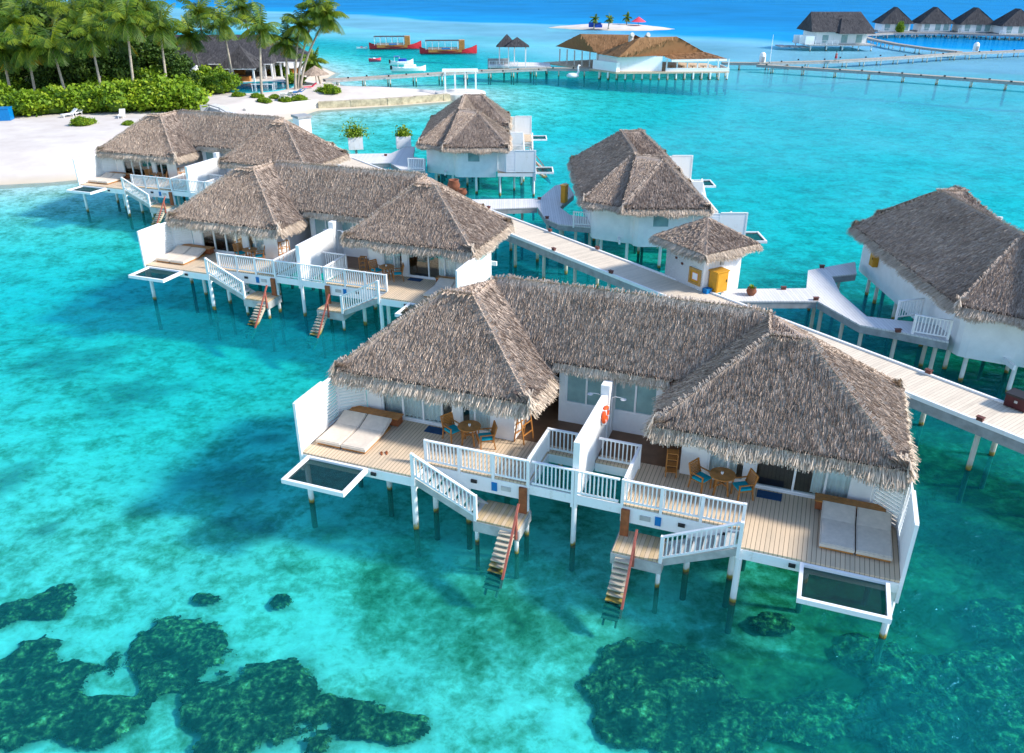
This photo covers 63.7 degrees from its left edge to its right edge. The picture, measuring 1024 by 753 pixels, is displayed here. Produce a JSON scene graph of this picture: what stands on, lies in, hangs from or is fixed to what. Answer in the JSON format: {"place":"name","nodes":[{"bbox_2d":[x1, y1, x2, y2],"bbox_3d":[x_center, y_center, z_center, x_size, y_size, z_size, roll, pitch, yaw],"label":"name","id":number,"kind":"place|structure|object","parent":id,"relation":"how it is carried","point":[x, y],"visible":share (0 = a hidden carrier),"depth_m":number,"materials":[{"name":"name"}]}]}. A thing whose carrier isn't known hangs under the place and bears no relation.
{"place":"outdoors","nodes":[
{"label":"outdoors","id":0,"kind":"place"},
{"bbox_2d":[0,62,452,188],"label":"beach","id":1,"kind":"structure","parent":0,"point":[42,150],"depth_m":93.20,"materials":[{"name":"white sand"}]},
{"bbox_2d":[0,25,27,85],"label":"coconut palm","id":2,"kind":"object","parent":1,"relation":"on","point":[5,56],"visible":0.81,"depth_m":104.76,"materials":[{"name":"green plant"}]},
{"bbox_2d":[0,44,30,81],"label":"broadleaf tree","id":3,"kind":"object","parent":1,"relation":"on","point":[22,74],"visible":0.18,"depth_m":110.29,"materials":[{"name":"green plant"}]},
{"bbox_2d":[0,0,44,40],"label":"coconut palm","id":4,"kind":"object","parent":1,"relation":"on","point":[13,18],"visible":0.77,"depth_m":112.85,"materials":[{"name":"green plant"}]},
{"bbox_2d":[0,88,49,116],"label":"shrub","id":5,"kind":"object","parent":1,"relation":"on","point":[21,102],"visible":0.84,"depth_m":99.49,"materials":[{"name":"green plant"}]},
{"bbox_2d":[0,18,50,90],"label":"coconut palm","id":6,"kind":"object","parent":1,"relation":"on","point":[18,40],"visible":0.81,"depth_m":103.88,"materials":[{"name":"green plant"}]},
{"bbox_2d":[0,0,64,36],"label":"coconut palm","id":7,"kind":"object","parent":1,"relation":"on","point":[29,7],"visible":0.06,"depth_m":117.82,"materials":[{"name":"green plant"}]},
{"bbox_2d":[18,49,63,90],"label":"broadleaf tree","id":8,"kind":"object","parent":1,"relation":"on","point":[42,75],"visible":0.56,"depth_m":109.49,"materials":[{"name":"green plant"}]},
{"bbox_2d":[26,83,75,116],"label":"shrub","id":9,"kind":"object","parent":1,"relation":"on","point":[54,102],"visible":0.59,"depth_m":101.29,"materials":[{"name":"green plant"}]},
{"bbox_2d":[21,11,81,88],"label":"coconut palm","id":10,"kind":"object","parent":1,"relation":"on","point":[52,43],"visible":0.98,"depth_m":103.95,"materials":[{"name":"green plant"}]},
{"bbox_2d":[41,0,102,33],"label":"coconut palm","id":11,"kind":"object","parent":1,"relation":"on","point":[72,16],"visible":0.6,"depth_m":120.45,"materials":[{"name":"green plant"}]},
{"bbox_2d":[50,49,101,84],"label":"broadleaf tree","id":12,"kind":"object","parent":1,"relation":"on","point":[79,71],"visible":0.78,"depth_m":109.98,"materials":[{"name":"green plant"}]},
{"bbox_2d":[60,82,108,113],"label":"shrub","id":13,"kind":"object","parent":1,"relation":"on","point":[81,93],"visible":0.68,"depth_m":101.58,"materials":[{"name":"green plant"}]},
{"bbox_2d":[67,10,116,84],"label":"coconut palm","id":14,"kind":"object","parent":1,"relation":"on","point":[92,38],"visible":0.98,"depth_m":104.21,"materials":[{"name":"green plant"}]},
{"bbox_2d":[80,0,127,25],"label":"coconut palm","id":15,"kind":"object","parent":1,"relation":"on","point":[95,4],"visible":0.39,"depth_m":123.90,"materials":[{"name":"green plant"}]},
{"bbox_2d":[87,77,136,112],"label":"shrub","id":16,"kind":"object","parent":1,"relation":"on","point":[113,99],"visible":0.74,"depth_m":101.77,"materials":[{"name":"green plant"}]},
{"bbox_2d":[90,41,139,79],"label":"broadleaf tree","id":17,"kind":"object","parent":1,"relation":"on","point":[113,64],"visible":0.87,"depth_m":110.91,"materials":[{"name":"green plant"}]},
{"bbox_2d":[80,12,149,70],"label":"broadleaf tree","id":18,"kind":"object","parent":1,"relation":"on","point":[140,51],"visible":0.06,"depth_m":116.12,"materials":[{"name":"green plant"}]},
{"bbox_2d":[91,6,140,56],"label":"coconut palm","id":19,"kind":"object","parent":1,"relation":"on","point":[103,25],"visible":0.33,"depth_m":111.96,"materials":[{"name":"green plant"}]},
{"bbox_2d":[93,78,157,111],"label":"shrub","id":20,"kind":"object","parent":1,"relation":"on","point":[137,94],"visible":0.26,"depth_m":102.87,"materials":[{"name":"green plant"}]},
{"bbox_2d":[100,0,152,79],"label":"coconut palm","id":21,"kind":"object","parent":1,"relation":"on","point":[128,26],"visible":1,"depth_m":103.30,"materials":[{"name":"green plant"}]},
{"bbox_2d":[123,0,171,36],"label":"coconut palm","id":22,"kind":"object","parent":1,"relation":"on","point":[145,5],"visible":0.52,"depth_m":129.96,"materials":[{"name":"green plant"}]},
{"bbox_2d":[130,33,180,68],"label":"broadleaf tree","id":23,"kind":"object","parent":1,"relation":"on","point":[154,52],"visible":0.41,"depth_m":117.49,"materials":[{"name":"green plant"}]},
{"bbox_2d":[136,0,186,75],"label":"coconut palm","id":24,"kind":"object","parent":1,"relation":"on","point":[162,34],"visible":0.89,"depth_m":108.88,"materials":[{"name":"green plant"}]},
{"bbox_2d":[138,73,213,112],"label":"shrub","id":25,"kind":"object","parent":1,"relation":"on","point":[179,92],"visible":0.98,"depth_m":102.94,"materials":[{"name":"green plant"}]},
{"bbox_2d":[157,50,200,82],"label":"broadleaf tree","id":26,"kind":"object","parent":1,"relation":"on","point":[178,63],"visible":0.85,"depth_m":114.85,"materials":[{"name":"green plant"}]},
{"bbox_2d":[169,10,211,65],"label":"coconut palm","id":27,"kind":"object","parent":1,"relation":"on","point":[191,40],"visible":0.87,"depth_m":124.43,"materials":[{"name":"green plant"}]},
{"bbox_2d":[176,0,216,29],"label":"coconut palm","id":28,"kind":"object","parent":1,"relation":"on","point":[198,8],"visible":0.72,"depth_m":141.18,"materials":[{"name":"green plant"}]},
{"bbox_2d":[193,64,229,81],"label":"shrub","id":29,"kind":"object","parent":1,"relation":"on","point":[203,69],"visible":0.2,"depth_m":123.98,"materials":[{"name":"green plant"}]},
{"bbox_2d":[198,0,242,74],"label":"coconut palm","id":30,"kind":"object","parent":1,"relation":"on","point":[221,23],"visible":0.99,"depth_m":123.19,"materials":[{"name":"green plant"}]},
{"bbox_2d":[201,71,242,93],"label":"shrub","id":31,"kind":"object","parent":1,"relation":"on","point":[222,83],"visible":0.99,"depth_m":117.87,"materials":[{"name":"green plant"}]},
{"bbox_2d":[173,35,307,78],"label":"beach hall","id":32,"kind":"structure","parent":1,"relation":"on","point":[214,55],"depth_m":136.41,"materials":[{"name":"plant"}]},
{"bbox_2d":[218,46,264,81],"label":"pool pavilion","id":33,"kind":"structure","parent":1,"relation":"on","point":[241,58],"depth_m":129.14,"materials":[{"name":"plant"}]},
{"bbox_2d":[219,0,264,28],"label":"coconut palm","id":34,"kind":"object","parent":1,"relation":"on","point":[241,7],"visible":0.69,"depth_m":141.76,"materials":[{"name":"green plant"}]},
{"bbox_2d":[236,0,283,93],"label":"coconut palm","id":35,"kind":"object","parent":1,"relation":"on","point":[260,29],"visible":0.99,"depth_m":112.04,"materials":[{"name":"green plant"}]},
{"bbox_2d":[229,81,293,92],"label":"swimming pool","id":36,"kind":"structure","parent":1,"relation":"on","point":[245,87],"depth_m":124.21,"materials":[{"name":"liquid"}]},
{"bbox_2d":[243,99,317,110],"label":"concrete wall","id":37,"kind":"structure","parent":1,"relation":"on","point":[308,104],"depth_m":112.80,"materials":[{"name":"white concrete"}]},
{"bbox_2d":[268,22,304,88],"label":"coconut palm","id":38,"kind":"object","parent":1,"relation":"on","point":[286,44],"visible":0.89,"depth_m":119.50,"materials":[{"name":"green plant"}]},
{"bbox_2d":[280,0,319,88],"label":"coconut palm","id":39,"kind":"object","parent":1,"relation":"on","point":[301,26],"visible":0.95,"depth_m":118.40,"materials":[{"name":"green plant"}]},
{"bbox_2d":[297,46,328,83],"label":"coconut palm","id":40,"kind":"object","parent":1,"relation":"on","point":[313,60],"visible":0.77,"depth_m":129.31,"materials":[{"name":"green plant"}]},
{"bbox_2d":[294,0,339,88],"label":"coconut palm","id":41,"kind":"object","parent":1,"relation":"on","point":[311,4],"visible":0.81,"depth_m":118.34,"materials":[{"name":"green plant"}]},
{"bbox_2d":[299,0,349,88],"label":"coconut palm","id":42,"kind":"object","parent":1,"relation":"on","point":[334,27],"visible":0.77,"depth_m":118.91,"materials":[{"name":"green plant"}]},
{"bbox_2d":[318,93,450,107],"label":"stone wall","id":43,"kind":"structure","parent":1,"relation":"on","point":[386,101],"depth_m":117.99,"materials":[{"name":"beige stone"}]},
{"bbox_2d":[436,68,485,100],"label":"pergola","id":44,"kind":"object","parent":1,"relation":"on","point":[455,93],"visible":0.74,"depth_m":124.52,"materials":[{"name":"wood"}]},
{"bbox_2d":[0,12,1023,752],"bbox_3d":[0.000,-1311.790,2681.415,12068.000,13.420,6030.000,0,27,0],"label":"seabed","id":45,"kind":"structure","parent":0,"point":[146,464],"depth_m":33.54,"materials":[{"name":"teal sand"}]},
{"bbox_2d":[0,583,1023,752],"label":"coral reef","id":46,"kind":"object","parent":45,"relation":"on","point":[667,706],"visible":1,"depth_m":23.80},
{"bbox_2d":[63,0,1023,353],"bbox_3d":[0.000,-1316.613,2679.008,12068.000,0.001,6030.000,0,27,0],"label":"sea","id":47,"kind":"structure","parent":0,"point":[741,30],"depth_m":224.22,"materials":[{"name":"liquid"}]},
{"bbox_2d":[66,109,350,235],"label":"overwater villa","id":48,"kind":"object","parent":47,"relation":"on","point":[204,148],"visible":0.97,"depth_m":65.89,"materials":[{"name":"brown plant"}]},
{"bbox_2d":[122,159,152,178],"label":"sliding door","id":49,"kind":"structure","parent":48,"relation":"in","point":[136,168],"depth_m":68.02,"materials":[{"name":"white paint"}]},
{"bbox_2d":[128,159,516,358],"bbox_3d":[-10.590,-6.997,49.420,20.870,10.391,13.045,9,28,18],"label":"overwater villa","id":50,"kind":"object","parent":47,"relation":"on","point":[425,228],"visible":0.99,"depth_m":47.53,"materials":[{"name":"brown plant"}]},
{"bbox_2d":[155,245,190,262],"bbox_3d":[-20.348,-7.377,49.534,1.000,0.425,2.050,9,28,18],"label":"lounger pad","id":51,"kind":"object","parent":50,"relation":"on","point":[177,251],"visible":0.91,"depth_m":49.45,"materials":[{"name":"white fabric"}]},
{"bbox_2d":[169,247,205,264],"bbox_3d":[-19.371,-7.218,49.215,1.000,0.425,2.050,9,28,18],"label":"lounger pad","id":52,"kind":"object","parent":50,"relation":"on","point":[191,254],"visible":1,"depth_m":49.15,"materials":[{"name":"white fabric"}]},
{"bbox_2d":[201,229,244,254],"bbox_3d":[-17.611,-8.587,49.999,3.050,2.120,0.100,9,28,18],"label":"sliding door","id":53,"kind":"structure","parent":50,"relation":"in","point":[220,243],"depth_m":50.25,"materials":[{"name":"white paint"}]},
{"bbox_2d":[383,253,402,272],"bbox_3d":[-6.693,-6.834,46.498,1.250,1.990,0.210,9,28,18],"label":"window","id":54,"kind":"structure","parent":50,"relation":"in","point":[394,259],"depth_m":46.71,"materials":[{"name":"glass"}]},
{"bbox_2d":[407,253,456,278],"bbox_3d":[-4.390,-6.464,45.746,3.050,2.120,0.210,9,28,18],"label":"sliding door","id":55,"kind":"structure","parent":50,"relation":"in","point":[446,268],"depth_m":45.75,"materials":[{"name":"white paint"}]},
{"bbox_2d":[423,278,455,296],"bbox_3d":[-3.869,-4.747,44.262,1.000,0.425,2.050,9,28,18],"label":"lounger pad","id":56,"kind":"object","parent":50,"relation":"on","point":[441,283],"visible":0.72,"depth_m":44.57,"materials":[{"name":"white fabric"}]},
{"bbox_2d":[350,147,425,174],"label":"side jetty","id":57,"kind":"object","parent":47,"relation":"on","point":[404,158],"visible":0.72,"depth_m":74.61,"materials":[{"name":"white wood"}]},
{"bbox_2d":[338,115,373,153],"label":"planter","id":58,"kind":"object","parent":57,"relation":"on","point":[355,136],"visible":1,"depth_m":79.58,"materials":[{"name":"white paint"}]},
{"bbox_2d":[369,35,420,50],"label":"dhoni boat","id":59,"kind":"object","parent":47,"relation":"on","point":[407,45],"visible":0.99,"depth_m":198.00,"materials":[{"name":"brown wood"}]},
{"bbox_2d":[390,61,425,72],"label":"speedboat","id":60,"kind":"object","parent":47,"relation":"on","point":[409,68],"visible":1,"depth_m":156.64,"materials":[{"name":"white plastic"}]},
{"bbox_2d":[419,39,476,54],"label":"dhoni boat","id":61,"kind":"object","parent":47,"relation":"on","point":[451,50],"visible":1,"depth_m":187.33,"materials":[{"name":"brown wood"}]},
{"bbox_2d":[323,67,592,86],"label":"pier","id":62,"kind":"structure","parent":47,"relation":"on","point":[399,76],"depth_m":143.81,"materials":[{"name":"white wood"}]},
{"bbox_2d":[414,93,553,220],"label":"overwater villa","id":63,"kind":"object","parent":47,"relation":"on","point":[476,136],"visible":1,"depth_m":71.67,"materials":[{"name":"white paint"}]},
{"bbox_2d":[488,34,550,83],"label":"jetty gazebo","id":64,"kind":"object","parent":47,"relation":"on","point":[499,62],"visible":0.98,"depth_m":153.32,"materials":[{"name":"wood"}]},
{"bbox_2d":[472,182,590,281],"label":"side jetty","id":65,"kind":"object","parent":47,"relation":"on","point":[551,206],"visible":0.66,"depth_m":60.11,"materials":[{"name":"white wood"}]},
{"bbox_2d":[281,274,920,664],"bbox_3d":[3.401,2.362,30.664,20.870,10.391,13.045,9,28,18],"label":"overwater villa","id":66,"kind":"object","parent":47,"relation":"on","point":[797,416],"visible":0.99,"depth_m":28.37,"materials":[{"name":"brown plant"}]},
{"bbox_2d":[316,409,366,448],"bbox_3d":[-6.355,1.944,30.854,1.000,0.425,2.050,9,28,18],"label":"lounger pad","id":67,"kind":"object","parent":66,"relation":"on","point":[344,428],"visible":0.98,"depth_m":30.79,"materials":[{"name":"fabric"}]},
{"bbox_2d":[341,414,391,453],"bbox_3d":[-5.381,2.106,30.528,1.000,0.425,2.050,9,28,18],"label":"lounger pad","id":68,"kind":"object","parent":66,"relation":"on","point":[369,433],"visible":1,"depth_m":30.52,"materials":[{"name":"white fabric"}]},
{"bbox_2d":[349,406,403,426],"bbox_3d":[-5.224,1.513,31.723,2.120,0.340,0.459,9,28,18],"label":"storage bench","id":69,"kind":"object","parent":66,"relation":"on","point":[397,419],"visible":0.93,"depth_m":31.53,"materials":[{"name":"brown wood"}]},
{"bbox_2d":[381,392,452,425],"bbox_3d":[-3.590,0.722,31.344,3.050,2.120,0.210,9,28,18],"label":"sliding door","id":70,"kind":"structure","parent":66,"relation":"in","point":[410,407],"depth_m":31.70,"materials":[{"name":"white paint"}]},
{"bbox_2d":[440,411,462,443],"bbox_3d":[-2.234,1.897,30.425,0.544,0.939,0.644,-22,34,-36],"label":"terrace chair","id":71,"kind":"object","parent":66,"relation":"on","point":[450,429],"visible":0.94,"depth_m":30.42,"materials":[{"name":"brown wood"}]},
{"bbox_2d":[458,420,480,446],"bbox_3d":[-1.557,2.117,30.219,0.860,0.729,0.860,6,27,11],"label":"round table","id":72,"kind":"object","parent":66,"relation":"on","point":[473,428],"visible":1,"depth_m":30.06,"materials":[{"name":"brown wood"}]},
{"bbox_2d":[461,403,491,432],"bbox_3d":[-1.296,1.109,30.579,1.250,1.990,0.210,9,28,18],"label":"window","id":73,"kind":"structure","parent":66,"relation":"in","point":[485,421],"depth_m":30.80,"materials":[{"name":"glass"}]},
{"bbox_2d":[478,420,497,449],"bbox_3d":[-0.883,2.149,29.919,0.644,0.939,0.544,-5,27,-10],"label":"terrace chair","id":74,"kind":"object","parent":66,"relation":"on","point":[487,436],"visible":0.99,"depth_m":29.80,"materials":[{"name":"brown wood"}]},
{"bbox_2d":[565,371,602,406],"bbox_3d":[2.809,0.495,30.925,1.630,1.340,0.100,9,28,18],"label":"bathroom window","id":75,"kind":"structure","parent":66,"relation":"in","point":[577,389],"depth_m":31.00,"materials":[{"name":"clear glass"}]},
{"bbox_2d":[614,381,658,416],"bbox_3d":[4.561,0.787,30.339,1.630,1.340,0.100,9,28,18],"label":"bathroom window","id":76,"kind":"structure","parent":66,"relation":"in","point":[638,401],"depth_m":30.37,"materials":[{"name":"clear glass"}]},
{"bbox_2d":[665,449,678,477],"bbox_3d":[5.478,2.982,28.224,0.395,0.955,0.315,5,27,9],"label":"wooden shelf","id":77,"kind":"object","parent":66,"relation":"on","point":[674,456],"visible":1,"depth_m":28.15,"materials":[{"name":"brown wood"}]},
{"bbox_2d":[687,457,711,493],"bbox_3d":[6.290,3.320,27.573,0.544,0.939,0.644,-22,34,-36],"label":"terrace chair","id":78,"kind":"object","parent":66,"relation":"on","point":[699,476],"visible":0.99,"depth_m":27.54,"materials":[{"name":"brown wood"}]},
{"bbox_2d":[710,467,735,496],"bbox_3d":[6.966,3.540,27.367,0.860,0.729,0.860,6,27,11],"label":"round table","id":79,"kind":"object","parent":66,"relation":"on","point":[728,476],"visible":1,"depth_m":27.22,"materials":[{"name":"brown wood"}]},
{"bbox_2d":[706,450,745,480],"bbox_3d":[7.276,2.540,27.711,1.250,1.990,0.210,9,28,18],"label":"window","id":80,"kind":"structure","parent":66,"relation":"in","point":[713,462],"depth_m":28.00,"materials":[{"name":"clear glass"}]},
{"bbox_2d":[730,468,758,500],"bbox_3d":[7.641,3.572,27.067,0.644,0.939,0.544,-5,27,-10],"label":"terrace chair","id":81,"kind":"object","parent":66,"relation":"on","point":[745,485],"visible":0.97,"depth_m":26.98,"materials":[{"name":"brown wood"}]},
{"bbox_2d":[754,462,853,498],"bbox_3d":[9.570,2.918,26.941,3.050,2.120,0.210,9,28,18],"label":"sliding door","id":82,"kind":"structure","parent":66,"relation":"in","point":[834,484],"depth_m":26.99,"materials":[{"name":"white paint"}]},
{"bbox_2d":[819,500,855,554],"bbox_3d":[10.072,4.638,25.454,1.000,0.425,2.050,9,28,18],"label":"lounger pad","id":83,"kind":"object","parent":66,"relation":"on","point":[837,527],"visible":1,"depth_m":25.42,"materials":[{"name":"white fabric"}]},
{"bbox_2d":[814,492,885,515],"bbox_3d":[10.793,4.187,26.364,2.120,0.340,0.459,9,28,18],"label":"storage bench","id":84,"kind":"object","parent":66,"relation":"on","point":[819,498],"visible":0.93,"depth_m":26.36,"materials":[{"name":"brown wood"}]},
{"bbox_2d":[856,507,892,561],"bbox_3d":[11.046,4.801,25.128,1.000,0.425,2.050,9,28,18],"label":"lounger pad","id":85,"kind":"object","parent":66,"relation":"on","point":[873,535],"visible":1,"depth_m":25.11,"materials":[{"name":"white fabric"}]},
{"bbox_2d":[549,23,670,30],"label":"sandbank","id":86,"kind":"structure","parent":47,"relation":"in","point":[624,27],"depth_m":258.94,"materials":[{"name":"white sand"}]},
{"bbox_2d":[228,111,1023,502],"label":"boardwalk","id":87,"kind":"structure","parent":47,"relation":"on","point":[952,403],"depth_m":36.89,"materials":[{"name":"white wood"}]},
{"bbox_2d":[291,113,311,132],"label":"utility pillar","id":88,"kind":"structure","parent":87,"relation":"on","point":[302,120],"depth_m":78.58,"materials":[{"name":"white paint"}]},
{"bbox_2d":[392,124,412,148],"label":"planter","id":89,"kind":"object","parent":87,"relation":"on","point":[403,137],"visible":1,"depth_m":79.98,"materials":[{"name":"white paint"}]},
{"bbox_2d":[708,267,729,292],"bbox_3d":[11.093,-5.185,44.256,0.900,1.160,0.700,-15,30,-28],"label":"cabinet","id":90,"kind":"object","parent":87,"relation":"on","point":[718,279],"visible":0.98,"depth_m":44.03,"materials":[{"name":"yellow plastic"}]},
{"bbox_2d":[1003,388,1023,411],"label":"storage box","id":91,"kind":"object","parent":87,"relation":"on","point":[1014,398],"visible":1,"depth_m":32.56,"materials":[{"name":"red wood"}]},
{"bbox_2d":[544,32,729,94],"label":"restaurant","id":92,"kind":"structure","parent":47,"relation":"on","point":[626,52],"depth_m":144.94,"materials":[{"name":"brown"}]},
{"bbox_2d":[567,128,766,290],"bbox_3d":[10.409,-12.570,60.886,12.393,9.768,18.366,0,27,0],"label":"overwater villa","id":93,"kind":"object","parent":47,"relation":"on","point":[637,187],"visible":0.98,"depth_m":54.06,"materials":[{"name":"brown plant"}]},
{"bbox_2d":[648,217,763,292],"bbox_3d":[10.637,-4.714,46.628,4.942,8.800,5.195,-15,30,-28],"label":"service hut","id":94,"kind":"object","parent":47,"relation":"on","point":[704,244],"visible":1,"depth_m":44.32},
{"bbox_2d":[775,12,875,55],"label":"villa","id":95,"kind":"object","parent":47,"relation":"on","point":[840,29],"visible":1,"depth_m":193.90,"materials":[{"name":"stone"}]},
{"bbox_2d":[721,262,953,369],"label":"side jetty","id":96,"kind":"object","parent":47,"relation":"on","point":[833,302],"visible":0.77,"depth_m":42.78,"materials":[{"name":"white wood"}]},
{"bbox_2d":[721,50,1023,81],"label":"pier","id":97,"kind":"structure","parent":47,"relation":"on","point":[881,59],"depth_m":164.66,"materials":[{"name":"white wood"}]},
{"bbox_2d":[756,64,1023,105],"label":"pier","id":98,"kind":"structure","parent":47,"relation":"on","point":[955,78],"depth_m":141.92,"materials":[{"name":"grey wood"}]},
{"bbox_2d":[872,7,914,36],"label":"villa","id":99,"kind":"object","parent":47,"relation":"on","point":[888,20],"visible":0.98,"depth_m":230.97,"materials":[{"name":"plant"}]},
{"bbox_2d":[866,36,962,56],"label":"pier","id":100,"kind":"structure","parent":47,"relation":"on","point":[889,43],"depth_m":191.53,"materials":[{"name":"white wood"}]},
{"bbox_2d":[909,7,955,36],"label":"villa","id":101,"kind":"object","parent":47,"relation":"on","point":[935,19],"visible":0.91,"depth_m":231.07,"materials":[{"name":"plant"}]},
{"bbox_2d":[846,185,1023,400],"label":"overwater villa","id":102,"kind":"object","parent":47,"relation":"on","point":[955,253],"visible":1,"depth_m":40.54,"materials":[{"name":"white paint"}]},
{"bbox_2d":[867,32,1023,40],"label":"pier","id":103,"kind":"structure","parent":47,"relation":"on","point":[922,33],"depth_m":226.11,"materials":[{"name":"white wood"}]},
{"bbox_2d":[946,7,994,37],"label":"villa","id":104,"kind":"object","parent":47,"relation":"on","point":[976,20],"visible":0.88,"depth_m":228.19,"materials":[{"name":"plant"}]},
{"bbox_2d":[985,8,1023,39],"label":"villa","id":105,"kind":"object","parent":47,"relation":"on","point":[1011,22],"visible":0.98,"depth_m":222.25,"materials":[{"name":"plant"}]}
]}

